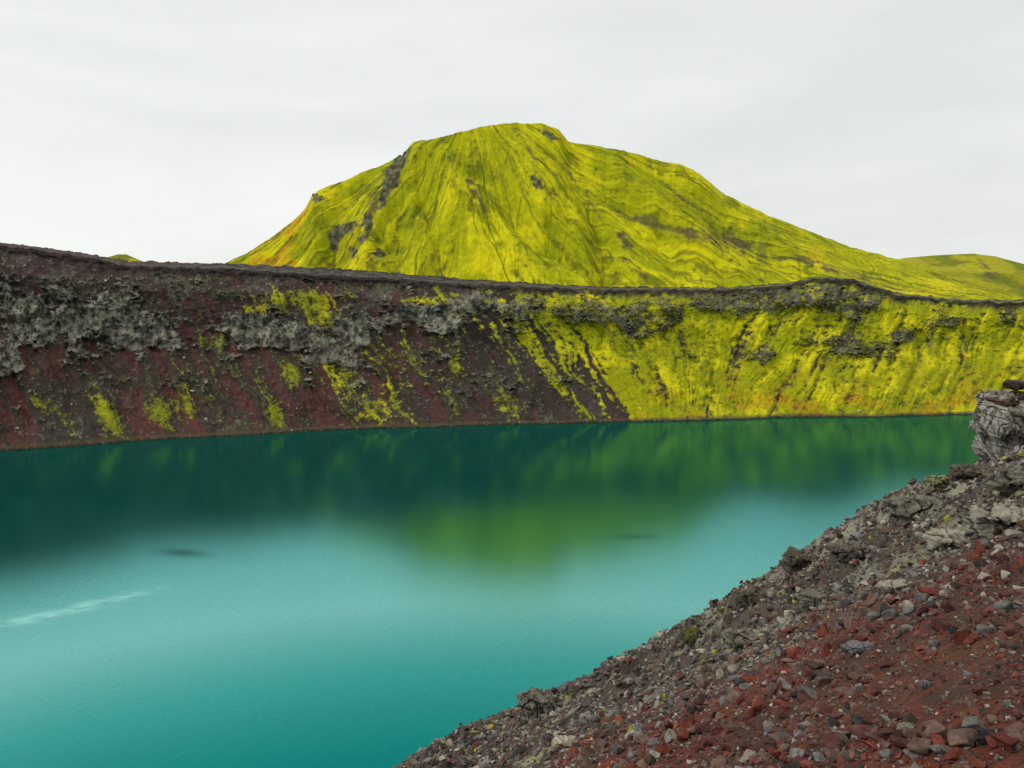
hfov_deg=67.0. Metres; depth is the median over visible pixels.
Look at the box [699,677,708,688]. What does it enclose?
stone
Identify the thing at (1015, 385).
boulder
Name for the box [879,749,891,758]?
stone
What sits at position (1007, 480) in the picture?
crag
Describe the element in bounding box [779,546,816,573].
boulder
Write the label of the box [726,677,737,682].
stone
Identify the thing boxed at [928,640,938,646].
stone
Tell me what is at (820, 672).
rock
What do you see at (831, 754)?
stone
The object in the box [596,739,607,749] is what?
stone
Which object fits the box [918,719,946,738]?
stone
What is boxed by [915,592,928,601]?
stone
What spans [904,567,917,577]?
stone
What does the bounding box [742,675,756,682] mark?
stone
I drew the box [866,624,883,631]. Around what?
stone
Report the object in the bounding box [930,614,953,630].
stone
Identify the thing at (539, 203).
mountain
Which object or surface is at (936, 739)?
stone
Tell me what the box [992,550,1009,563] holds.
stone
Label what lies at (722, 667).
stone
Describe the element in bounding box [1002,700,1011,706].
stone
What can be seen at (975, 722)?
stone
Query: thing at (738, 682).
stone
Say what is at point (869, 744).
stone
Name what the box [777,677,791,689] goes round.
stone
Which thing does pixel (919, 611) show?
stone
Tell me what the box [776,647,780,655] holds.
stone
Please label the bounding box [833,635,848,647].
stone
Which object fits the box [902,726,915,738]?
stone
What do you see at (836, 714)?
stone
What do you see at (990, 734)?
stone
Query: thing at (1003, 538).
stone
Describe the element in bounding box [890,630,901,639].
stone
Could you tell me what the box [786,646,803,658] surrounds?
stone
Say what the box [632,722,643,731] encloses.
stone
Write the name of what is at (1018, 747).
rock
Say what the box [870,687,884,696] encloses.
stone
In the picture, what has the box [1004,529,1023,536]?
stone
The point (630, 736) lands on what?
stone
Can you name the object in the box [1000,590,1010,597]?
stone
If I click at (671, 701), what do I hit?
stone
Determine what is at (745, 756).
stone
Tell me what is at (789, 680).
stone
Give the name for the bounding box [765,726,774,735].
stone
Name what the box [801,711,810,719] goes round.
stone
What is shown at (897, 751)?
stone
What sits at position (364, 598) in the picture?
lake water
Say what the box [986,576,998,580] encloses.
stone
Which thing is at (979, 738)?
stone
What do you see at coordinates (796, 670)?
stone
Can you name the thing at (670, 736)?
stone
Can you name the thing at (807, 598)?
ledge
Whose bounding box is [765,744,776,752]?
stone
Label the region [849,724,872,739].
stone
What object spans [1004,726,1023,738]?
stone
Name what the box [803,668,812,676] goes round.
stone
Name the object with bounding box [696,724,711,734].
stone
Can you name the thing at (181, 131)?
sky
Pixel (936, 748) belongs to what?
stone
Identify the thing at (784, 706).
stone
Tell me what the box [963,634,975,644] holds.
stone
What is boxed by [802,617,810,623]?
stone
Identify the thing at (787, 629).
stone
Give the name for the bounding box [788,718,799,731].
stone
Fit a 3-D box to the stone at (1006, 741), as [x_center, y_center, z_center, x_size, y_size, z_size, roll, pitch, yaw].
[1.828,1.315,2.847,0.123,0.050,0.084,4,1,-30]
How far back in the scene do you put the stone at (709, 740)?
5.52 m
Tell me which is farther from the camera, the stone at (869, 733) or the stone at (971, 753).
the stone at (869, 733)
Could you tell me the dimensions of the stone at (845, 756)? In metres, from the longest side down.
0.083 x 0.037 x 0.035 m
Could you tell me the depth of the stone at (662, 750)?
5.86 m
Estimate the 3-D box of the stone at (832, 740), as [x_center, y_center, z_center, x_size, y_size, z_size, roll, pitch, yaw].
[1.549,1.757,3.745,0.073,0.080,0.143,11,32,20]
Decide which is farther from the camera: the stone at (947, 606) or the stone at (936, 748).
the stone at (947, 606)
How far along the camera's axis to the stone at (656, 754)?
5.82 m
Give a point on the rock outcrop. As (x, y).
(997, 423)
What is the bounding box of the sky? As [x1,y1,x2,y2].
[0,0,1023,263]
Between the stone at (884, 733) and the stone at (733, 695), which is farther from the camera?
the stone at (733, 695)
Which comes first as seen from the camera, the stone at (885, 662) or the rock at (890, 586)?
the stone at (885, 662)
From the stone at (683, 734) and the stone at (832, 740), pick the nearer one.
the stone at (832, 740)
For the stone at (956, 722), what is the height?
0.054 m
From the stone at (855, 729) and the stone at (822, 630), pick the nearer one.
the stone at (855, 729)
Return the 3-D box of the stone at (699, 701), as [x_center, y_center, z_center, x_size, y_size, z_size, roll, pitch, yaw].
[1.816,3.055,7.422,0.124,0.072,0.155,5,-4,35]
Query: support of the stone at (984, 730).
on the slope ground at (1010, 759)
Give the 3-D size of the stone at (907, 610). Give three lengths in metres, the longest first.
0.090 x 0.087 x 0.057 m
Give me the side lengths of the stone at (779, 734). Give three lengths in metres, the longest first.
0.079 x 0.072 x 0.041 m
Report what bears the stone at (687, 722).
on the slope ground at (1010, 759)
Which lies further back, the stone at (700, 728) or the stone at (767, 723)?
the stone at (700, 728)
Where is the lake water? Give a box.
[0,414,978,767]
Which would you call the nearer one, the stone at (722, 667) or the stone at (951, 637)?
the stone at (951, 637)
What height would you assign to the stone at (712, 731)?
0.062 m
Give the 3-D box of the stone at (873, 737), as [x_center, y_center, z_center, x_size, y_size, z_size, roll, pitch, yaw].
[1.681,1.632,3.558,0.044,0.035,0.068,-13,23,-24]
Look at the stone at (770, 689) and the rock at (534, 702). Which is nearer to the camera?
the stone at (770, 689)
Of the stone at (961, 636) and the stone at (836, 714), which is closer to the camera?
the stone at (836, 714)
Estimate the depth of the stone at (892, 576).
8.48 m
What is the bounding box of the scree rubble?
[2,266,1003,450]
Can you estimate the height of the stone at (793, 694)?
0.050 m
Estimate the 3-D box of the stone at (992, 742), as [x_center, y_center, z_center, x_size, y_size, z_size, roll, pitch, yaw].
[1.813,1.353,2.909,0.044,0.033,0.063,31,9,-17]
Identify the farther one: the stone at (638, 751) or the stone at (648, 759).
the stone at (638, 751)
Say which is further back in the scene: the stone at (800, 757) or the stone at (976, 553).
the stone at (976, 553)
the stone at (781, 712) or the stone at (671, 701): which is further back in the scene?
the stone at (671, 701)
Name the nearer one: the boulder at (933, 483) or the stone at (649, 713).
the stone at (649, 713)
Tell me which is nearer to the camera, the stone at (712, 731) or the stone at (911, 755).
the stone at (911, 755)
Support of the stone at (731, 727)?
on the slope ground at (1010, 759)
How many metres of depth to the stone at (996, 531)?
7.58 m
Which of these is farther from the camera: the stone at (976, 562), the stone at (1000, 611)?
the stone at (976, 562)
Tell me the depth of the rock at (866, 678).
5.02 m
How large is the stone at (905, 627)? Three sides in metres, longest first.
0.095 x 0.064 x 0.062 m
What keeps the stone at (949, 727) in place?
on the slope ground at (1010, 759)
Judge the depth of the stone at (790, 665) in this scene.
6.74 m
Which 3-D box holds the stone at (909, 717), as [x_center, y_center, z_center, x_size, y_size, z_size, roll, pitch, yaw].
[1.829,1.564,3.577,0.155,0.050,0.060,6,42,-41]
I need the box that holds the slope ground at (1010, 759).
[396,445,1023,767]
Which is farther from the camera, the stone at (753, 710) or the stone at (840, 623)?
the stone at (840, 623)
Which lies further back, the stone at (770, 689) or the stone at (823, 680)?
the stone at (770, 689)
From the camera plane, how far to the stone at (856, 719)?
3.86 m
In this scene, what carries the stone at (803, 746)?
on the slope ground at (1010, 759)
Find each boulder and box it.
[734,588,768,607]
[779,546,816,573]
[924,475,949,491]
[1003,379,1023,390]
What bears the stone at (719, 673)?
on the slope ground at (1010, 759)
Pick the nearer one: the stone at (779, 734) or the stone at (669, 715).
the stone at (779, 734)
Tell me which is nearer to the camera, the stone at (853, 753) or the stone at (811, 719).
the stone at (853, 753)
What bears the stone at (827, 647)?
on the slope ground at (1010, 759)
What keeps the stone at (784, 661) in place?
on the slope ground at (1010, 759)
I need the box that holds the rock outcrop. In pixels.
[968,389,1023,461]
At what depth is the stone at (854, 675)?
5.13 m
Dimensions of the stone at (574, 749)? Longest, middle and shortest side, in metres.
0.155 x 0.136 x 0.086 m
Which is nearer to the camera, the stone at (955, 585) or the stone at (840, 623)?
the stone at (955, 585)
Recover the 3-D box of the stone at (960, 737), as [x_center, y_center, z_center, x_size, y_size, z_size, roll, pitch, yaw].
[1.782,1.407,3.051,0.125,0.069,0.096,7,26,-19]
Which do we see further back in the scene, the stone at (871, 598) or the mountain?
the mountain
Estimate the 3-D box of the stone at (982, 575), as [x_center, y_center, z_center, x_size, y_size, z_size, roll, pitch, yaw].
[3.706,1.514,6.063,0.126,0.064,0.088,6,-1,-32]
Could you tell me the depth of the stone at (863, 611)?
7.33 m
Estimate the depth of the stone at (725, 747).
5.08 m
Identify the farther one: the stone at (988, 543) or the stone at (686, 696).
the stone at (686, 696)
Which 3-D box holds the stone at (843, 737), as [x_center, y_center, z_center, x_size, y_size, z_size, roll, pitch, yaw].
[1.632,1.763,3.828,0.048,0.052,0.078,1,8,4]
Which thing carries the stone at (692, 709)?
on the slope ground at (1010, 759)
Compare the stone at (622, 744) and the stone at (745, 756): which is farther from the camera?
the stone at (622, 744)
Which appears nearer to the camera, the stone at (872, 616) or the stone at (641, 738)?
the stone at (872, 616)
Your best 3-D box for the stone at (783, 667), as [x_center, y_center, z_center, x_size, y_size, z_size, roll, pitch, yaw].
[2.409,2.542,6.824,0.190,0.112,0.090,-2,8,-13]
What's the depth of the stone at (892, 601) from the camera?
7.06 m
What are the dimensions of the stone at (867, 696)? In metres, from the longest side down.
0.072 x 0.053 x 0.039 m
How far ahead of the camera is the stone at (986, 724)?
3.12 m
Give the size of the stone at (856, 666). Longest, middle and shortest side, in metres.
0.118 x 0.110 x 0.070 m
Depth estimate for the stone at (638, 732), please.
7.54 m
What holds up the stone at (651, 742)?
on the slope ground at (1010, 759)
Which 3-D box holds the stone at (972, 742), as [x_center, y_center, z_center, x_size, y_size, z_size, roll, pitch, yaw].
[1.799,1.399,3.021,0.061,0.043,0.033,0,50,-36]
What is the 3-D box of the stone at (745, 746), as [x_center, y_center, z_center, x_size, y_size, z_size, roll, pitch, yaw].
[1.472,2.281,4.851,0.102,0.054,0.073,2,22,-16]
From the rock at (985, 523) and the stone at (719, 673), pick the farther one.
the stone at (719, 673)
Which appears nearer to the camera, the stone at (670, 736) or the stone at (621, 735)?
the stone at (670, 736)
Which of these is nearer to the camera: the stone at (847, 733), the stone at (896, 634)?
the stone at (847, 733)
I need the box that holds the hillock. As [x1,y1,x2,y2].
[108,254,142,261]
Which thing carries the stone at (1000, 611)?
on the slope ground at (1010, 759)
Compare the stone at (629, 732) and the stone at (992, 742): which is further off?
the stone at (629, 732)
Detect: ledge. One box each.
[721,629,755,647]
[793,586,844,610]
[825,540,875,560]
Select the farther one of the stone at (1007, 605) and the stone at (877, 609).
the stone at (877, 609)
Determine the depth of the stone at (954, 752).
3.00 m
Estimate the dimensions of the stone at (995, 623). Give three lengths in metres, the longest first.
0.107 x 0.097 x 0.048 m
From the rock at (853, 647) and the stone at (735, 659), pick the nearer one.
the rock at (853, 647)
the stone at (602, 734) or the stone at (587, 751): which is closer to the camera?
the stone at (587, 751)
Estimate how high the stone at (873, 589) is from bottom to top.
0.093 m
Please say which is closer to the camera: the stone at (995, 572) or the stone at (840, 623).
the stone at (995, 572)
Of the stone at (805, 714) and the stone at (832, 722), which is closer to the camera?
the stone at (832, 722)
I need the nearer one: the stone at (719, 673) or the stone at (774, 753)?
the stone at (774, 753)
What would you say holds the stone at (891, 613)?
on the slope ground at (1010, 759)
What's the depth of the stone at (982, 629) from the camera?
4.53 m
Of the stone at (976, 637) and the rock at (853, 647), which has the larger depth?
the rock at (853, 647)
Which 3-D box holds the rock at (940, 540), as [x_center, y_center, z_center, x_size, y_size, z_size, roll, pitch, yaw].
[5.128,1.844,9.010,0.725,0.260,0.480,1,8,6]
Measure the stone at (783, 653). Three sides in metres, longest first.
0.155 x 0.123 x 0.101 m
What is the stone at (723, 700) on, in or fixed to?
on the slope ground at (1010, 759)
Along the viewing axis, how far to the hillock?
588.29 m
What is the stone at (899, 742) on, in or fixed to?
on the slope ground at (1010, 759)
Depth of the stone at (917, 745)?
3.16 m
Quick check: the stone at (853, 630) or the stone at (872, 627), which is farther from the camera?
the stone at (853, 630)
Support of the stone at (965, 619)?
on the slope ground at (1010, 759)
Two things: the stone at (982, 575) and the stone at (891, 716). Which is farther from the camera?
the stone at (982, 575)
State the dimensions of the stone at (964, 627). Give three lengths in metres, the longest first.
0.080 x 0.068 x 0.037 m
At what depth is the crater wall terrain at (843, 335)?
234.93 m
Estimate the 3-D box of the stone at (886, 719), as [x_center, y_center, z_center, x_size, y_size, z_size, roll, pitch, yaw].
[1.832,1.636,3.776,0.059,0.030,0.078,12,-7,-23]
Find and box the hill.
[901,254,1023,298]
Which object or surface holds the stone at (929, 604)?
on the stone at (919, 611)
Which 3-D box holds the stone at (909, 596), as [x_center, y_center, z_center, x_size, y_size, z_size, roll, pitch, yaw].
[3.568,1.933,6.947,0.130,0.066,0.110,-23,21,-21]
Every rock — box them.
[516,686,558,721]
[551,735,575,749]
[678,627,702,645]
[813,669,831,677]
[839,640,875,654]
[853,674,875,684]
[877,579,911,592]
[882,494,943,523]
[896,722,915,730]
[919,680,931,689]
[965,502,1023,539]
[971,685,986,694]
[1006,743,1021,751]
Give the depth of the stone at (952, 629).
4.86 m
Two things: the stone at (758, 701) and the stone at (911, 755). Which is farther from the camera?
the stone at (758, 701)
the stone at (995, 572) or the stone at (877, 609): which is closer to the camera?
the stone at (995, 572)
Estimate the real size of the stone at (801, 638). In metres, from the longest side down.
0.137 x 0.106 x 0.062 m
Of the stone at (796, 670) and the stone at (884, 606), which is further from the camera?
the stone at (884, 606)
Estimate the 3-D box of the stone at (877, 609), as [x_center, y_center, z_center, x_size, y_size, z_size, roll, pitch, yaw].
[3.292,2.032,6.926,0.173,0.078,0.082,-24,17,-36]
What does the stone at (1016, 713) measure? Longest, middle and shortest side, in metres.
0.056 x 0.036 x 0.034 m
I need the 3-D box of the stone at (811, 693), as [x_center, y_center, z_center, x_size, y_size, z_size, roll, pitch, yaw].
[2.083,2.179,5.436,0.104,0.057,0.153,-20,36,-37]
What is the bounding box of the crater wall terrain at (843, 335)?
[0,243,1023,450]
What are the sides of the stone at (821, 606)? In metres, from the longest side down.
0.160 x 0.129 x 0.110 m
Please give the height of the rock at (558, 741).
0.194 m
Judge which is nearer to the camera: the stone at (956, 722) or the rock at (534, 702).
the stone at (956, 722)
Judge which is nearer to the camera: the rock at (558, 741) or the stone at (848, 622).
the stone at (848, 622)
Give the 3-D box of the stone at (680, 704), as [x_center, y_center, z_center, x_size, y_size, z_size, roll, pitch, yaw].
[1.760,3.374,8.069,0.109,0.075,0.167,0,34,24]
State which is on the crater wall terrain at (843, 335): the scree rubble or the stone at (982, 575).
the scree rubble
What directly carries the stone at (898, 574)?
on the slope ground at (1010, 759)
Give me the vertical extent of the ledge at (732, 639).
0.229 m
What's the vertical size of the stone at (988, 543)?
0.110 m
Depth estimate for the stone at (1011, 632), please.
4.22 m
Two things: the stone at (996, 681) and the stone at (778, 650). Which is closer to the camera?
the stone at (996, 681)
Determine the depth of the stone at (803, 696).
5.40 m
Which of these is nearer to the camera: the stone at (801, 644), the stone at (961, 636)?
the stone at (961, 636)
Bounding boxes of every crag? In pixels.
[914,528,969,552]
[948,463,991,481]
[984,465,1023,494]
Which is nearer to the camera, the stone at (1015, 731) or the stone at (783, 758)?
the stone at (1015, 731)
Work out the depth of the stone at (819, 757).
3.68 m
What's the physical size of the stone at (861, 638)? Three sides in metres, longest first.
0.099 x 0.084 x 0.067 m
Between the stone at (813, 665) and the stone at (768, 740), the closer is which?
the stone at (768, 740)
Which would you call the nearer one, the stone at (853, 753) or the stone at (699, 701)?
the stone at (853, 753)
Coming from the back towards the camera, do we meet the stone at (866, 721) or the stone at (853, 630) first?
the stone at (853, 630)
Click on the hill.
(999, 274)
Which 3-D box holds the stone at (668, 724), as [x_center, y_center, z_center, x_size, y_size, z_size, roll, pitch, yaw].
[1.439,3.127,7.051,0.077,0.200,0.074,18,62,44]
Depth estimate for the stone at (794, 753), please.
3.91 m
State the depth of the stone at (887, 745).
3.37 m
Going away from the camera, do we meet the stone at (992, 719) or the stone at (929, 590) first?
the stone at (992, 719)
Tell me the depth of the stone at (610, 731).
8.33 m
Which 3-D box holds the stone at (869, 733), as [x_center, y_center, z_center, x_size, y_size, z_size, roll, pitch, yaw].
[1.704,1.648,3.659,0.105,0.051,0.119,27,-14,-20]
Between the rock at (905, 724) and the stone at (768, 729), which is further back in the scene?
the stone at (768, 729)
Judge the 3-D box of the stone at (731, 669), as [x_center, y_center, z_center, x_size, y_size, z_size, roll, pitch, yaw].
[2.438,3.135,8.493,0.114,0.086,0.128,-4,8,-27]
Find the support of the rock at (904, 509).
on the slope ground at (1010, 759)
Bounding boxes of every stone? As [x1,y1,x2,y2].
[568,746,579,752]
[571,743,580,747]
[581,745,593,758]
[593,729,601,738]
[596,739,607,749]
[598,731,606,738]
[605,728,616,735]
[611,743,624,753]
[616,740,626,747]
[616,755,628,762]
[618,732,624,739]
[624,729,636,738]
[626,749,634,758]
[627,733,634,740]
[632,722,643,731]
[633,730,643,741]
[634,748,642,754]
[635,734,648,743]
[643,719,657,730]
[643,753,655,765]
[646,711,653,716]
[647,737,657,747]
[649,750,660,758]
[654,745,672,755]
[661,713,673,720]
[664,721,672,729]
[664,728,676,742]
[667,697,674,706]
[675,699,685,709]
[676,729,690,740]
[682,693,691,700]
[682,717,695,727]
[687,726,696,735]
[688,705,699,714]
[694,698,705,705]
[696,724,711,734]
[697,693,707,698]
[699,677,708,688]
[703,734,716,747]
[710,726,722,735]
[716,665,726,670]
[716,669,723,679]
[718,694,728,704]
[721,743,732,751]
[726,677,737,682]
[726,723,741,731]
[727,665,737,673]
[727,688,741,702]
[730,654,740,663]
[733,756,740,764]
[734,678,745,685]
[739,683,751,689]
[739,741,751,751]
[739,749,755,763]
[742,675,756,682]
[746,703,763,716]
[752,699,764,704]
[757,750,772,760]
[762,733,775,746]
[763,721,774,728]
[764,682,777,697]
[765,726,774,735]
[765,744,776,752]
[767,732,789,742]
[769,748,780,759]
[771,673,786,683]
[772,699,788,705]
[774,706,792,718]
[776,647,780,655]
[776,664,790,675]
[776,675,792,693]
[776,732,786,736]
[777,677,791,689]
[777,743,791,751]
[779,750,788,755]
[779,753,787,763]
[780,649,786,657]
[780,703,788,710]
[781,626,793,633]
[781,657,795,665]
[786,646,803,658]
[786,662,801,667]
[787,756,792,762]
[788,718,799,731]
[788,748,806,758]
[790,691,797,697]
[791,666,803,674]
[793,756,805,759]
[797,636,807,642]
[797,684,816,697]
[797,689,810,703]
[797,721,811,729]
[797,744,807,749]
[798,640,805,648]
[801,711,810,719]
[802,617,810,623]
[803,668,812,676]
[805,716,817,723]
[807,660,823,670]
[813,751,825,762]
[815,675,830,685]
[817,623,827,636]
[818,604,825,610]
[820,643,831,656]
[823,731,840,749]
[823,747,838,763]
[827,716,838,727]
[830,711,841,718]
[831,730,850,736]
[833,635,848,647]
[834,687,852,695]
[835,731,848,742]
[837,620,844,626]
[840,599,851,606]
[841,752,851,762]
[843,617,852,629]
[847,748,861,761]
[848,671,865,683]
[849,628,857,633]
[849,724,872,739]
[850,714,864,724]
[851,662,868,672]
[851,686,860,694]
[855,635,867,641]
[858,607,870,616]
[860,728,877,736]
[861,739,877,748]
[862,693,872,699]
[862,718,872,725]
[866,593,878,605]
[866,611,879,621]
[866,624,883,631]
[870,586,877,592]
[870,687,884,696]
[870,731,878,741]
[874,603,880,614]
[876,726,893,739]
[878,655,895,668]
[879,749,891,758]
[880,603,891,611]
[880,714,890,722]
[881,608,898,620]
[882,742,891,748]
[886,598,899,604]
[887,571,896,579]
[888,713,903,721]
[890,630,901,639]
[890,735,909,748]
[891,720,898,727]
[892,729,903,737]
[893,746,902,755]
[896,571,904,577]
[900,624,913,632]
[901,593,914,600]
[901,600,913,609]
[902,606,913,614]
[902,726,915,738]
[903,712,916,723]
[903,749,918,758]
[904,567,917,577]
[907,737,931,754]
[912,563,921,568]
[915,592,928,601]
[915,606,928,615]
[918,586,938,594]
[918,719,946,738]
[919,559,925,564]
[926,601,936,609]
[927,732,944,744]
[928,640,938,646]
[928,744,949,753]
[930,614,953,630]
[934,550,942,557]
[941,600,954,612]
[944,634,954,640]
[944,746,963,759]
[946,723,952,733]
[947,728,974,747]
[948,626,958,633]
[950,581,961,589]
[952,718,963,728]
[954,629,971,646]
[957,626,969,630]
[960,611,970,625]
[961,716,985,728]
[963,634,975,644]
[968,738,975,747]
[968,751,976,757]
[971,549,981,559]
[972,635,980,640]
[973,732,987,745]
[974,557,985,566]
[975,541,986,552]
[976,624,992,635]
[977,572,991,580]
[977,728,992,732]
[980,539,992,548]
[980,719,988,726]
[985,735,998,748]
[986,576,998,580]
[987,714,997,723]
[987,732,997,741]
[989,618,1003,628]
[992,534,1017,542]
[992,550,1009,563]
[992,566,1000,575]
[992,730,1018,750]
[993,529,1001,534]
[993,599,1013,611]
[993,676,1000,684]
[997,590,1009,598]
[997,608,1006,615]
[999,562,1012,573]
[999,638,1013,648]
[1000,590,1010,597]
[1001,570,1009,579]
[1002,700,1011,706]
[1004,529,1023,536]
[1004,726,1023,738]
[1005,628,1019,635]
[1010,709,1021,718]
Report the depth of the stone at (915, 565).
8.07 m
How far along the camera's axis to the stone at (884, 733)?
3.48 m
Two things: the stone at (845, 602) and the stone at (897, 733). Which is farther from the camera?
the stone at (845, 602)
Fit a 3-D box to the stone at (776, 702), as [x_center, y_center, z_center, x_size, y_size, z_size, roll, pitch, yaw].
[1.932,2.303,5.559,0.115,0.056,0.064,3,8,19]
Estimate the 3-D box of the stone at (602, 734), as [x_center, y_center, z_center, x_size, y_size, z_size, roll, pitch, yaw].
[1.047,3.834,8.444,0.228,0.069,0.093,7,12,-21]
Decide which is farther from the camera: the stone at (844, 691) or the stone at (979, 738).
the stone at (844, 691)
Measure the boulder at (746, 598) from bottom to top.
0.327 m
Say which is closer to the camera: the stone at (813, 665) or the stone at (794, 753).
the stone at (794, 753)
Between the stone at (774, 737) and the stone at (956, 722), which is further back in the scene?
the stone at (774, 737)
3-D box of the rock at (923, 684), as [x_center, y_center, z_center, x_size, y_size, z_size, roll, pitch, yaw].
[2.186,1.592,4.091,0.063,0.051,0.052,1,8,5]
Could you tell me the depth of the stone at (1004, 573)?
5.81 m
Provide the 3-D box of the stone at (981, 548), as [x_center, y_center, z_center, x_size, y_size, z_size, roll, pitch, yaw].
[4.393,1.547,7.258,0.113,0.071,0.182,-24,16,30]
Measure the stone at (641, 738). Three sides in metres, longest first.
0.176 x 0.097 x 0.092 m
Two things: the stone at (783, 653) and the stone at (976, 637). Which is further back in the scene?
the stone at (783, 653)
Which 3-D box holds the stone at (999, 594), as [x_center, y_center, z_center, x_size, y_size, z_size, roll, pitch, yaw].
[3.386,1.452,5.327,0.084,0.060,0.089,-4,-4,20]
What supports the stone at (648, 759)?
on the slope ground at (1010, 759)
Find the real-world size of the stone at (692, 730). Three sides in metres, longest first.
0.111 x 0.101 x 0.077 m
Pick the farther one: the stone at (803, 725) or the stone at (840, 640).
the stone at (840, 640)
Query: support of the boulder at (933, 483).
on the slope ground at (1010, 759)
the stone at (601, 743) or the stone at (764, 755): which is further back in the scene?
the stone at (601, 743)
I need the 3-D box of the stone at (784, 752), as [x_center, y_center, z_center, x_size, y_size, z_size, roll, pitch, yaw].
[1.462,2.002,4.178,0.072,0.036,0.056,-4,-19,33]
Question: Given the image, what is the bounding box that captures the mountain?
[226,122,1021,299]
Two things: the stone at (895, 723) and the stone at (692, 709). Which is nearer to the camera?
the stone at (895, 723)
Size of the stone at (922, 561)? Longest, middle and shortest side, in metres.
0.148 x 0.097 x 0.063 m
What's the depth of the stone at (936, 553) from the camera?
8.12 m
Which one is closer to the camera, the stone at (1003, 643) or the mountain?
the stone at (1003, 643)
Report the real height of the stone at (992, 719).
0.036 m
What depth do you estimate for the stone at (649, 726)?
7.47 m
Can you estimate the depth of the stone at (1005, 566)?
5.96 m
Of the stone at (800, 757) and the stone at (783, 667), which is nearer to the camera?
the stone at (800, 757)
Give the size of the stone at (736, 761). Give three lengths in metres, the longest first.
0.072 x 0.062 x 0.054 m
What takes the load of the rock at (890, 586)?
on the slope ground at (1010, 759)
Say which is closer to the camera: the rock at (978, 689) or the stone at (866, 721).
the rock at (978, 689)
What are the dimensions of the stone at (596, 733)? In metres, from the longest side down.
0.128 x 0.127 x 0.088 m
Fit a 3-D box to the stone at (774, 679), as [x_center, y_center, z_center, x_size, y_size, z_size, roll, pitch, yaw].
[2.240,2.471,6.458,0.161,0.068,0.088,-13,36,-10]
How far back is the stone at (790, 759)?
3.88 m
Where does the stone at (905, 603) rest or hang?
on the slope ground at (1010, 759)
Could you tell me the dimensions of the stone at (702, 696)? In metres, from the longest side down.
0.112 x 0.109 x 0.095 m
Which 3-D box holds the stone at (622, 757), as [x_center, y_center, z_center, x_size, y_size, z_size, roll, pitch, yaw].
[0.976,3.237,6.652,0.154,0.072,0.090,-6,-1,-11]
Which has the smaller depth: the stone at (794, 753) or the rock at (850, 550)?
the stone at (794, 753)
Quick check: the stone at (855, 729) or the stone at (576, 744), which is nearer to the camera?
the stone at (855, 729)
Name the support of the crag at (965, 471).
on the slope ground at (1010, 759)
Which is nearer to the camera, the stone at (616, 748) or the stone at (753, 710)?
the stone at (753, 710)
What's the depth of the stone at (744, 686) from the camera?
6.92 m

